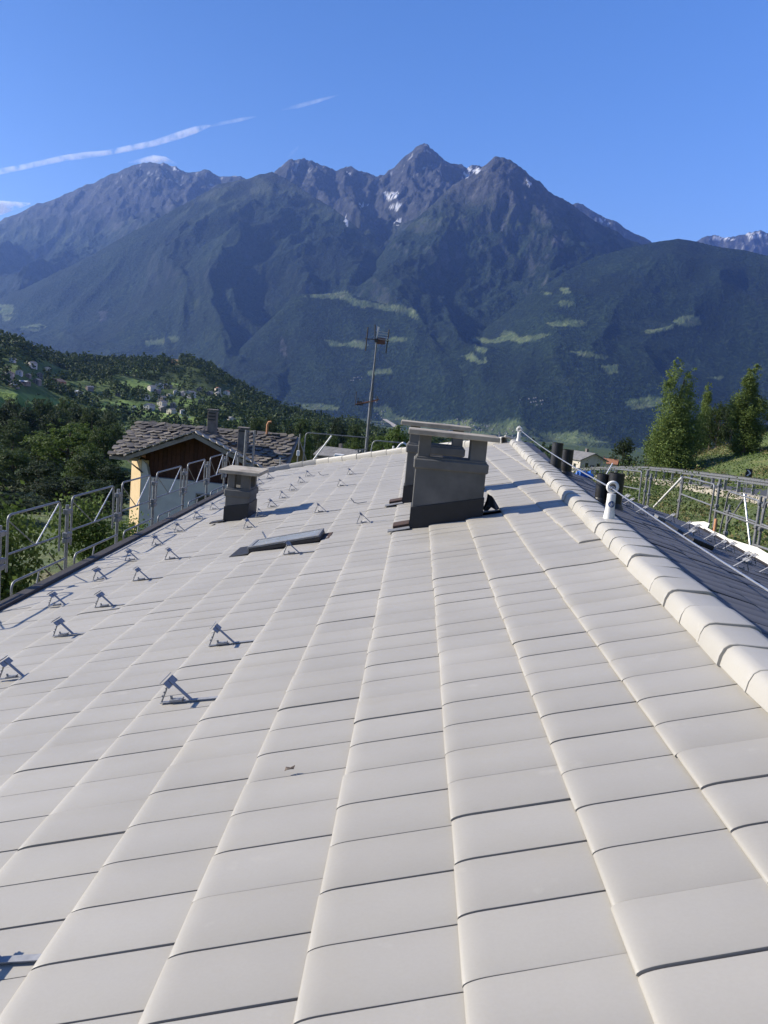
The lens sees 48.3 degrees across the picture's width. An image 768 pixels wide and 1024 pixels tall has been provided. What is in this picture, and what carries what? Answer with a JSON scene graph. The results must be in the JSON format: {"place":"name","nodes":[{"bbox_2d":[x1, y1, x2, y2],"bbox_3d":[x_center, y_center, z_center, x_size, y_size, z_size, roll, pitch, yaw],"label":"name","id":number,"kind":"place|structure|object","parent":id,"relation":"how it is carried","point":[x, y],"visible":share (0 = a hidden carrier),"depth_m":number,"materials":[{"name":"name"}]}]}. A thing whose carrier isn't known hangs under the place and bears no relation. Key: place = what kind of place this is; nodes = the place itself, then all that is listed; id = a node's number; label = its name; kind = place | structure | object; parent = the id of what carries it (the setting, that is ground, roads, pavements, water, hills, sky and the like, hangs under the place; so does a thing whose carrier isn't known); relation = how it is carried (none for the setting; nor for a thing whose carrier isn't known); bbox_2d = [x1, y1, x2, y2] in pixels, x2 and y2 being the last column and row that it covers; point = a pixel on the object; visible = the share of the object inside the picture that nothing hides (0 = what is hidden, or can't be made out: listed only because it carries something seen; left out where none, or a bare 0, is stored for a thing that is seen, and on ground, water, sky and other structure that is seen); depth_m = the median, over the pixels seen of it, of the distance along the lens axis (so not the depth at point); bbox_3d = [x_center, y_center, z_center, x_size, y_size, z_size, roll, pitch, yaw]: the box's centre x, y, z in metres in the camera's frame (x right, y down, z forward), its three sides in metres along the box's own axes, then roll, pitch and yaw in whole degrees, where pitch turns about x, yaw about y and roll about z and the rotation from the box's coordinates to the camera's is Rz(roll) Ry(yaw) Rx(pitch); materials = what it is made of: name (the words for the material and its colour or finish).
{"place":"outdoors","nodes":[
{"label":"outdoors","id":0,"kind":"place"},
{"bbox_2d":[0,340,653,495],"bbox_3d":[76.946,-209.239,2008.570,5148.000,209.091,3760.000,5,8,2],"label":"hillside","id":1,"kind":"structure","parent":0,"point":[23,393],"depth_m":767.89,"materials":[{"name":"green plant"}]},
{"bbox_2d":[0,396,22,443],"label":"broadleaf tree","id":2,"kind":"object","parent":1,"relation":"on","point":[9,406],"visible":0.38,"depth_m":236.96,"materials":[{"name":"green plant"}]},
{"bbox_2d":[0,417,35,455],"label":"broadleaf tree","id":3,"kind":"object","parent":1,"relation":"on","point":[10,431],"visible":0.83,"depth_m":201.56,"materials":[{"name":"green plant"}]},
{"bbox_2d":[8,406,38,447],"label":"broadleaf tree","id":4,"kind":"object","parent":1,"relation":"on","point":[24,415],"visible":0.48,"depth_m":226.98,"materials":[{"name":"green plant"}]},
{"bbox_2d":[19,380,30,385],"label":"barn","id":5,"kind":"structure","parent":1,"relation":"on","point":[25,383],"depth_m":574.25,"materials":[{"name":"grey"}]},
{"bbox_2d":[32,378,41,385],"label":"village house","id":6,"kind":"structure","parent":1,"relation":"on","point":[37,381],"depth_m":596.74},
{"bbox_2d":[18,395,58,443],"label":"broadleaf tree","id":7,"kind":"object","parent":1,"relation":"on","point":[39,409],"visible":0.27,"depth_m":240.63,"materials":[{"name":"green plant"}]},
{"bbox_2d":[35,408,71,448],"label":"broadleaf tree","id":8,"kind":"object","parent":1,"relation":"on","point":[54,419],"visible":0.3,"depth_m":211.05,"materials":[{"name":"green plant"}]},
{"bbox_2d":[51,393,74,457],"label":"broadleaf tree","id":9,"kind":"object","parent":1,"relation":"on","point":[64,406],"visible":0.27,"depth_m":256.58,"materials":[{"name":"green plant"}]},
{"bbox_2d":[66,404,88,452],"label":"broadleaf tree","id":10,"kind":"object","parent":1,"relation":"on","point":[76,414],"visible":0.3,"depth_m":235.72,"materials":[{"name":"green plant"}]},
{"bbox_2d":[77,404,105,444],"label":"broadleaf tree","id":11,"kind":"object","parent":1,"relation":"on","point":[91,417],"visible":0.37,"depth_m":231.68,"materials":[{"name":"green plant"}]},
{"bbox_2d":[95,409,117,446],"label":"broadleaf tree","id":12,"kind":"object","parent":1,"relation":"on","point":[108,420],"visible":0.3,"depth_m":226.41,"materials":[{"name":"green plant"}]},
{"bbox_2d":[105,419,123,464],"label":"broadleaf tree","id":13,"kind":"object","parent":1,"relation":"on","point":[116,433],"visible":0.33,"depth_m":216.50,"materials":[{"name":"green plant"}]},
{"bbox_2d":[143,403,155,410],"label":"village house","id":14,"kind":"structure","parent":1,"relation":"on","point":[149,405],"depth_m":714.63,"materials":[{"name":"white paint"}]},
{"bbox_2d":[156,400,167,406],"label":"village house","id":15,"kind":"structure","parent":1,"relation":"on","point":[161,403],"depth_m":733.10,"materials":[{"name":"white paint"}]},
{"bbox_2d":[166,408,176,413],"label":"village house","id":16,"kind":"structure","parent":1,"relation":"on","point":[171,410],"depth_m":700.87,"materials":[{"name":"white paint"}]},
{"bbox_2d":[184,390,195,398],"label":"village house","id":17,"kind":"structure","parent":1,"relation":"on","point":[189,392],"depth_m":870.53,"materials":[{"name":"white paint"}]},
{"bbox_2d":[250,414,265,433],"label":"broadleaf tree","id":18,"kind":"object","parent":1,"relation":"on","point":[257,425],"visible":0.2,"depth_m":260.16,"materials":[{"name":"green plant"}]},
{"bbox_2d":[260,414,279,435],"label":"broadleaf tree","id":19,"kind":"object","parent":1,"relation":"on","point":[272,428],"visible":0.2,"depth_m":230.06,"materials":[{"name":"green plant"}]},
{"bbox_2d":[0,329,551,458],"bbox_3d":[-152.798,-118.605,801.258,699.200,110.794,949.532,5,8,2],"label":"forest","id":20,"kind":"object","parent":1,"relation":"on","point":[105,366],"visible":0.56,"depth_m":800.83,"materials":[{"name":"green plant"}]},
{"bbox_2d":[285,426,303,462],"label":"broadleaf tree","id":21,"kind":"object","parent":1,"relation":"on","point":[292,431],"visible":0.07,"depth_m":150.07,"materials":[{"name":"green plant"}]},
{"bbox_2d":[293,415,314,461],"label":"broadleaf tree","id":22,"kind":"object","parent":1,"relation":"on","point":[302,426],"visible":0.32,"depth_m":259.36,"materials":[{"name":"green plant"}]},
{"bbox_2d":[310,417,328,458],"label":"broadleaf tree","id":23,"kind":"object","parent":1,"relation":"on","point":[316,429],"visible":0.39,"depth_m":269.46,"materials":[{"name":"green plant"}]},
{"bbox_2d":[323,431,339,447],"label":"broadleaf tree","id":24,"kind":"object","parent":1,"relation":"on","point":[335,442],"visible":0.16,"depth_m":150.00,"materials":[{"name":"green plant"}]},
{"bbox_2d":[324,417,348,448],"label":"broadleaf tree","id":25,"kind":"object","parent":1,"relation":"on","point":[339,427],"visible":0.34,"depth_m":259.45,"materials":[{"name":"green plant"}]},
{"bbox_2d":[345,420,365,447],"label":"broadleaf tree","id":26,"kind":"object","parent":1,"relation":"on","point":[354,431],"visible":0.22,"depth_m":229.41,"materials":[{"name":"green plant"}]},
{"bbox_2d":[349,438,364,450],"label":"broadleaf tree","id":27,"kind":"object","parent":1,"relation":"on","point":[354,446],"visible":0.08,"depth_m":139.74,"materials":[{"name":"green plant"}]},
{"bbox_2d":[362,433,380,452],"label":"broadleaf tree","id":28,"kind":"object","parent":1,"relation":"on","point":[373,435],"visible":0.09,"depth_m":159.22,"materials":[{"name":"green plant"}]},
{"bbox_2d":[0,143,767,451],"bbox_3d":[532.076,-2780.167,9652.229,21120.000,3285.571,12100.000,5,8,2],"label":"mountain","id":29,"kind":"structure","parent":0,"point":[493,291],"depth_m":6507.54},
{"bbox_2d":[350,377,543,437],"bbox_3d":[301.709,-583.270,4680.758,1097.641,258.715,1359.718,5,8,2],"label":"valley village","id":30,"kind":"object","parent":29,"relation":"on","point":[461,419],"visible":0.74,"depth_m":4570.03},
{"bbox_2d":[0,433,767,587],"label":"ground","id":31,"kind":"structure","parent":0,"point":[43,522],"depth_m":53.13,"materials":[{"name":"green plant"}]},
{"bbox_2d":[0,470,21,495],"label":"broadleaf tree","id":32,"kind":"object","parent":31,"relation":"on","point":[3,490],"visible":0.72,"depth_m":83.14,"materials":[{"name":"green plant"}]},
{"bbox_2d":[0,445,21,471],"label":"broadleaf tree","id":33,"kind":"object","parent":31,"relation":"on","point":[1,450],"visible":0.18,"depth_m":132.16,"materials":[{"name":"green plant"}]},
{"bbox_2d":[0,446,45,492],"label":"broadleaf tree","id":34,"kind":"object","parent":31,"relation":"on","point":[16,459],"visible":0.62,"depth_m":105.93,"materials":[{"name":"green plant"}]},
{"bbox_2d":[0,480,63,600],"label":"fruit tree","id":35,"kind":"object","parent":31,"relation":"on","point":[12,574],"visible":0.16,"depth_m":15.22,"materials":[{"name":"green plant"}]},
{"bbox_2d":[0,493,65,519],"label":"broadleaf tree","id":36,"kind":"object","parent":31,"relation":"on","point":[10,500],"visible":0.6,"depth_m":63.42,"materials":[{"name":"green plant"}]},
{"bbox_2d":[14,433,58,471],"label":"broadleaf tree","id":37,"kind":"object","parent":31,"relation":"on","point":[35,457],"visible":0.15,"depth_m":129.52,"materials":[{"name":"green plant"}]},
{"bbox_2d":[8,460,65,506],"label":"broadleaf tree","id":38,"kind":"object","parent":31,"relation":"on","point":[27,474],"visible":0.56,"depth_m":86.48,"materials":[{"name":"green plant"}]},
{"bbox_2d":[18,419,126,478],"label":"broadleaf tree","id":39,"kind":"object","parent":31,"relation":"on","point":[75,438],"visible":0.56,"depth_m":125.00,"materials":[{"name":"green plant"}]},
{"bbox_2d":[25,476,120,511],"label":"broadleaf tree","id":40,"kind":"object","parent":31,"relation":"on","point":[72,486],"visible":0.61,"depth_m":73.03,"materials":[{"name":"green plant"}]},
{"bbox_2d":[32,481,142,575],"bbox_3d":[-6.921,2.756,20.664,3.618,6.975,3.795,7,8,17],"label":"fruit tree","id":41,"kind":"object","parent":31,"relation":"on","point":[91,535],"visible":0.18,"depth_m":19.78,"materials":[{"name":"green plant"}]},
{"bbox_2d":[63,442,116,479],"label":"broadleaf tree","id":42,"kind":"object","parent":31,"relation":"on","point":[88,448],"visible":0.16,"depth_m":113.27,"materials":[{"name":"green plant"}]},
{"bbox_2d":[63,451,117,496],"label":"broadleaf tree","id":43,"kind":"object","parent":31,"relation":"on","point":[88,464],"visible":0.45,"depth_m":98.49,"materials":[{"name":"green plant"}]},
{"bbox_2d":[70,478,129,524],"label":"broadleaf tree","id":44,"kind":"object","parent":31,"relation":"on","point":[95,484],"visible":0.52,"depth_m":67.26,"materials":[{"name":"green plant"}]},
{"bbox_2d":[87,424,117,470],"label":"broadleaf tree","id":45,"kind":"object","parent":31,"relation":"on","point":[107,445],"visible":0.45,"depth_m":122.84,"materials":[{"name":"green plant"}]},
{"bbox_2d":[77,464,130,504],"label":"broadleaf tree","id":46,"kind":"object","parent":31,"relation":"on","point":[113,475],"visible":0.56,"depth_m":95.98,"materials":[{"name":"green plant"}]},
{"bbox_2d":[77,508,149,557],"bbox_3d":[-6.750,3.028,21.708,2.787,6.322,2.657,-2,10,-41],"label":"fruit tree","id":47,"kind":"object","parent":31,"relation":"on","point":[133,523],"visible":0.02,"depth_m":21.43,"materials":[{"name":"green plant"}]},
{"bbox_2d":[0,430,255,595],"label":"scaffold","id":48,"kind":"object","parent":31,"relation":"on","point":[116,516],"visible":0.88,"depth_m":14.49,"materials":[{"name":"metal"}]},
{"bbox_2d":[107,409,306,535],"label":"stone roofed house","id":49,"kind":"structure","parent":31,"relation":"on","point":[152,448],"depth_m":43.20,"materials":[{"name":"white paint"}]},
{"bbox_2d":[195,493,212,502],"bbox_3d":[-8.925,-0.576,42.970,1.060,0.660,0.110,5,8,2],"label":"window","id":50,"kind":"structure","parent":49,"relation":"in","point":[197,494],"depth_m":42.93,"materials":[{"name":"grey glass"}]},
{"bbox_2d":[292,435,312,462],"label":"broadleaf tree","id":51,"kind":"object","parent":31,"relation":"on","point":[307,452],"visible":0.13,"depth_m":140.19,"materials":[{"name":"green plant"}]},
{"bbox_2d":[308,439,322,459],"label":"broadleaf tree","id":52,"kind":"object","parent":31,"relation":"on","point":[317,447],"visible":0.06,"depth_m":125.23,"materials":[{"name":"green plant"}]},
{"bbox_2d":[313,444,361,458],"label":"village house","id":53,"kind":"structure","parent":31,"relation":"on","point":[326,451],"depth_m":61.65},
{"bbox_2d":[280,432,406,464],"bbox_3d":[-1.597,2.172,29.072,4.186,9.518,1.930,5,8,2],"label":"scaffold","id":54,"kind":"object","parent":31,"relation":"on","point":[298,453],"visible":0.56,"depth_m":28.53,"materials":[{"name":"metal"}]},
{"bbox_2d":[369,433,389,451],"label":"broadleaf tree","id":55,"kind":"object","parent":31,"relation":"on","point":[377,446],"visible":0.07,"depth_m":138.81,"materials":[{"name":"green plant"}]},
{"bbox_2d":[0,420,767,1023],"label":"house","id":56,"kind":"structure","parent":31,"relation":"on","point":[500,704],"depth_m":3.70,"materials":[{"name":"tile"}]},
{"bbox_2d":[0,655,23,679],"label":"snow bracket","id":57,"kind":"object","parent":56,"relation":"on","point":[6,662],"visible":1,"depth_m":6.30,"materials":[{"name":"metal"}]},
{"bbox_2d":[0,954,40,963],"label":"snow bracket","id":58,"kind":"object","parent":56,"relation":"on","point":[20,958],"visible":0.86,"depth_m":2.69,"materials":[{"name":"metal"}]},
{"bbox_2d":[47,590,64,606],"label":"snow bracket","id":59,"kind":"object","parent":56,"relation":"on","point":[53,594],"visible":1,"depth_m":9.12,"materials":[{"name":"metal"}]},
{"bbox_2d":[51,616,85,636],"bbox_3d":[-2.721,0.994,7.503,0.400,0.156,0.160,-6,7,5],"label":"snow bracket","id":60,"kind":"object","parent":56,"relation":"on","point":[59,621],"visible":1,"depth_m":7.51,"materials":[{"name":"metal"}]},
{"bbox_2d":[92,566,108,580],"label":"snow bracket","id":61,"kind":"object","parent":56,"relation":"on","point":[98,569],"visible":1,"depth_m":10.43,"materials":[{"name":"metal"}]},
{"bbox_2d":[94,590,125,607],"bbox_3d":[-2.707,0.857,8.556,0.400,0.156,0.160,-6,7,4],"label":"snow bracket","id":62,"kind":"object","parent":56,"relation":"on","point":[100,594],"visible":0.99,"depth_m":8.56,"materials":[{"name":"metal"}]},
{"bbox_2d":[124,549,138,560],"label":"snow bracket","id":63,"kind":"object","parent":56,"relation":"on","point":[128,552],"visible":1,"depth_m":11.73,"materials":[{"name":"metal"}]},
{"bbox_2d":[133,566,163,580],"bbox_3d":[-2.703,0.692,9.853,0.400,0.156,0.160,-7,7,0],"label":"snow bracket","id":64,"kind":"object","parent":56,"relation":"on","point":[138,569],"visible":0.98,"depth_m":9.85,"materials":[{"name":"metal"}]},
{"bbox_2d":[164,547,191,559],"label":"snow bracket","id":65,"kind":"object","parent":56,"relation":"on","point":[169,549],"visible":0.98,"depth_m":11.14,"materials":[{"name":"metal"}]},
{"bbox_2d":[160,672,217,703],"bbox_3d":[-1.126,1.025,5.017,0.400,0.156,0.160,-6,7,5],"label":"snow bracket","id":66,"kind":"object","parent":56,"relation":"on","point":[170,681],"visible":1,"depth_m":5.02,"materials":[{"name":"metal"}]},
{"bbox_2d":[208,622,254,646],"bbox_3d":[-1.078,0.868,6.184,0.400,0.156,0.160,-7,7,1],"label":"snow bracket","id":67,"kind":"object","parent":56,"relation":"on","point":[217,628],"visible":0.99,"depth_m":6.18,"materials":[{"name":"metal"}]},
{"bbox_2d":[283,540,313,554],"bbox_3d":[-0.969,0.389,9.802,0.400,0.156,0.160,-6,7,6],"label":"snow bracket","id":68,"kind":"object","parent":56,"relation":"on","point":[288,543],"visible":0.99,"depth_m":9.80,"materials":[{"name":"metal"}]},
{"bbox_2d":[356,511,384,523],"bbox_3d":[-0.177,0.057,11.306,0.400,0.156,0.160,-7,7,2],"label":"snow bracket","id":69,"kind":"object","parent":56,"relation":"on","point":[361,514],"visible":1,"depth_m":11.31,"materials":[{"name":"metal"}]},
{"bbox_2d":[355,324,389,452],"bbox_3d":[-0.574,-2.786,29.413,0.966,7.165,0.968,5,8,2],"label":"tv antenna","id":70,"kind":"object","parent":56,"relation":"attached to","point":[377,340],"visible":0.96,"depth_m":29.11,"materials":[{"name":"metal"}]},
{"bbox_2d":[516,428,521,440],"bbox_3d":[3.217,-1.851,20.399,0.108,0.356,0.110,-1,10,-38],"label":"safety anchor","id":71,"kind":"object","parent":56,"relation":"on","point":[518,436],"visible":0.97,"depth_m":20.37,"materials":[{"name":"white paint"}]},
{"bbox_2d":[516,426,767,590],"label":"lifeline rope","id":72,"kind":"object","parent":71,"relation":"attached to","point":[731,567],"visible":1,"depth_m":5.93,"materials":[{"name":"white paint"}]},
{"bbox_2d":[575,469,593,478],"bbox_3d":[5.580,-0.999,23.876,0.493,0.374,0.446,5,8,2],"label":"blue tarp","id":73,"kind":"object","parent":56,"relation":"on","point":[583,474],"visible":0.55,"depth_m":23.78,"materials":[{"name":"plastic"}]},
{"bbox_2d":[603,481,618,518],"bbox_3d":[2.150,-0.110,8.117,0.108,0.376,0.110,12,10,41],"label":"safety anchor","id":74,"kind":"object","parent":56,"relation":"on","point":[609,512],"visible":0.96,"depth_m":8.09,"materials":[{"name":"white paint"}]},
{"bbox_2d":[714,539,728,551],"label":"snow bracket","id":75,"kind":"object","parent":56,"relation":"on","point":[724,541],"visible":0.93,"depth_m":11.34,"materials":[{"name":"metal"}]},
{"bbox_2d":[713,541,737,552],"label":"snow bracket","id":76,"kind":"object","parent":56,"relation":"on","point":[733,543],"visible":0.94,"depth_m":11.73,"materials":[{"name":"metal"}]},
{"bbox_2d":[717,557,751,571],"bbox_3d":[3.833,0.522,9.364,0.380,0.148,0.152,19,9,2],"label":"snow bracket","id":77,"kind":"object","parent":56,"relation":"on","point":[747,559],"visible":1,"depth_m":9.36,"materials":[{"name":"metal"}]},
{"bbox_2d":[732,551,751,563],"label":"snow bracket","id":78,"kind":"object","parent":56,"relation":"on","point":[747,552],"visible":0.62,"depth_m":10.78,"materials":[{"name":"metal"}]},
{"bbox_2d":[384,424,409,448],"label":"broadleaf tree","id":79,"kind":"object","parent":31,"relation":"on","point":[393,437],"visible":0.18,"depth_m":94.47,"materials":[{"name":"green plant"}]},
{"bbox_2d":[572,449,608,474],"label":"village house","id":80,"kind":"structure","parent":31,"relation":"on","point":[583,458],"depth_m":109.35,"materials":[{"name":"white paint"}]},
{"bbox_2d":[603,456,618,471],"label":"village house","id":81,"kind":"structure","parent":31,"relation":"on","point":[613,461],"depth_m":122.60,"materials":[{"name":"orange tile"}]},
{"bbox_2d":[609,437,640,472],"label":"broadleaf tree","id":82,"kind":"object","parent":31,"relation":"on","point":[624,447],"visible":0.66,"depth_m":123.15,"materials":[{"name":"green plant"}]},
{"bbox_2d":[573,444,767,552],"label":"undergrowth","id":83,"kind":"object","parent":31,"relation":"on","point":[688,506],"visible":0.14,"depth_m":43.85,"materials":[{"name":"green plant"}]},
{"bbox_2d":[639,357,710,477],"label":"poplar tree","id":84,"kind":"object","parent":31,"relation":"on","point":[676,436],"visible":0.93,"depth_m":96.27,"materials":[{"name":"green plant"}]},
{"bbox_2d":[594,475,767,505],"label":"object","id":85,"kind":"structure","parent":31,"relation":"on","point":[722,495],"depth_m":47.78,"materials":[{"name":"concrete"}]},
{"bbox_2d":[572,466,767,497],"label":"guard rail","id":86,"kind":"object","parent":85,"relation":"on","point":[724,477],"visible":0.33,"depth_m":50.74,"materials":[{"name":"metal"}]},
{"bbox_2d":[606,463,767,550],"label":"scaffold","id":87,"kind":"object","parent":31,"relation":"on","point":[761,527],"visible":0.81,"depth_m":15.24,"materials":[{"name":"metal"}]},
{"bbox_2d":[690,521,767,563],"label":"white sheet","id":88,"kind":"object","parent":87,"relation":"hanging from","point":[763,556],"visible":0.15,"depth_m":13.94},
{"bbox_2d":[693,382,714,452],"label":"poplar tree","id":89,"kind":"object","parent":31,"relation":"on","point":[708,399],"visible":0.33,"depth_m":126.75,"materials":[{"name":"green plant"}]},
{"bbox_2d":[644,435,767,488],"bbox_3d":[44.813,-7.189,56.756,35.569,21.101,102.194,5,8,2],"label":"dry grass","id":90,"kind":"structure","parent":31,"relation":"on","point":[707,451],"depth_m":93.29,"materials":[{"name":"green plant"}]},
{"bbox_2d":[651,432,767,489],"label":"meadow grass","id":91,"kind":"structure","parent":31,"relation":"on","point":[743,454],"depth_m":92.56,"materials":[{"name":"green plant"}]},
{"bbox_2d":[698,421,722,450],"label":"broadleaf tree","id":92,"kind":"object","parent":31,"relation":"on","point":[710,444],"visible":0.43,"depth_m":121.50,"materials":[{"name":"green plant"}]},
{"bbox_2d":[668,478,767,488],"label":"guard rail","id":93,"kind":"object","parent":31,"relation":"on","point":[718,481],"visible":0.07,"depth_m":78.39,"materials":[{"name":"metal"}]},
{"bbox_2d":[699,401,738,447],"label":"broadleaf tree","id":94,"kind":"object","parent":31,"relation":"on","point":[716,414],"visible":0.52,"depth_m":119.70,"materials":[{"name":"green plant"}]},
{"bbox_2d":[713,406,742,444],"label":"broadleaf tree","id":95,"kind":"object","parent":31,"relation":"on","point":[724,430],"visible":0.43,"depth_m":117.60,"materials":[{"name":"green plant"}]},
{"bbox_2d":[722,364,767,455],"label":"poplar tree","id":96,"kind":"object","parent":31,"relation":"on","point":[745,416],"visible":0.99,"depth_m":95.11,"materials":[{"name":"green plant"}]},
{"bbox_2d":[745,469,752,488],"bbox_3d":[23.476,-2.035,55.338,0.420,1.508,0.090,5,8,2],"label":"chevron sign","id":97,"kind":"object","parent":31,"relation":"on","point":[748,472],"visible":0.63,"depth_m":55.23,"materials":[{"name":"white paint"}]},
{"bbox_2d":[759,412,767,432],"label":"broadleaf tree","id":98,"kind":"object","parent":31,"relation":"on","point":[765,425],"visible":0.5,"depth_m":119.35,"materials":[{"name":"green plant"}]},
{"bbox_2d":[0,0,767,242],"label":"sky","id":99,"kind":"structure","parent":0,"point":[649,116],"materials":[{"name":"blue"}]},
{"bbox_2d":[685,482,766,495],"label":"road","id":100,"kind":"structure","parent":0,"point":[763,493],"depth_m":53.42,"materials":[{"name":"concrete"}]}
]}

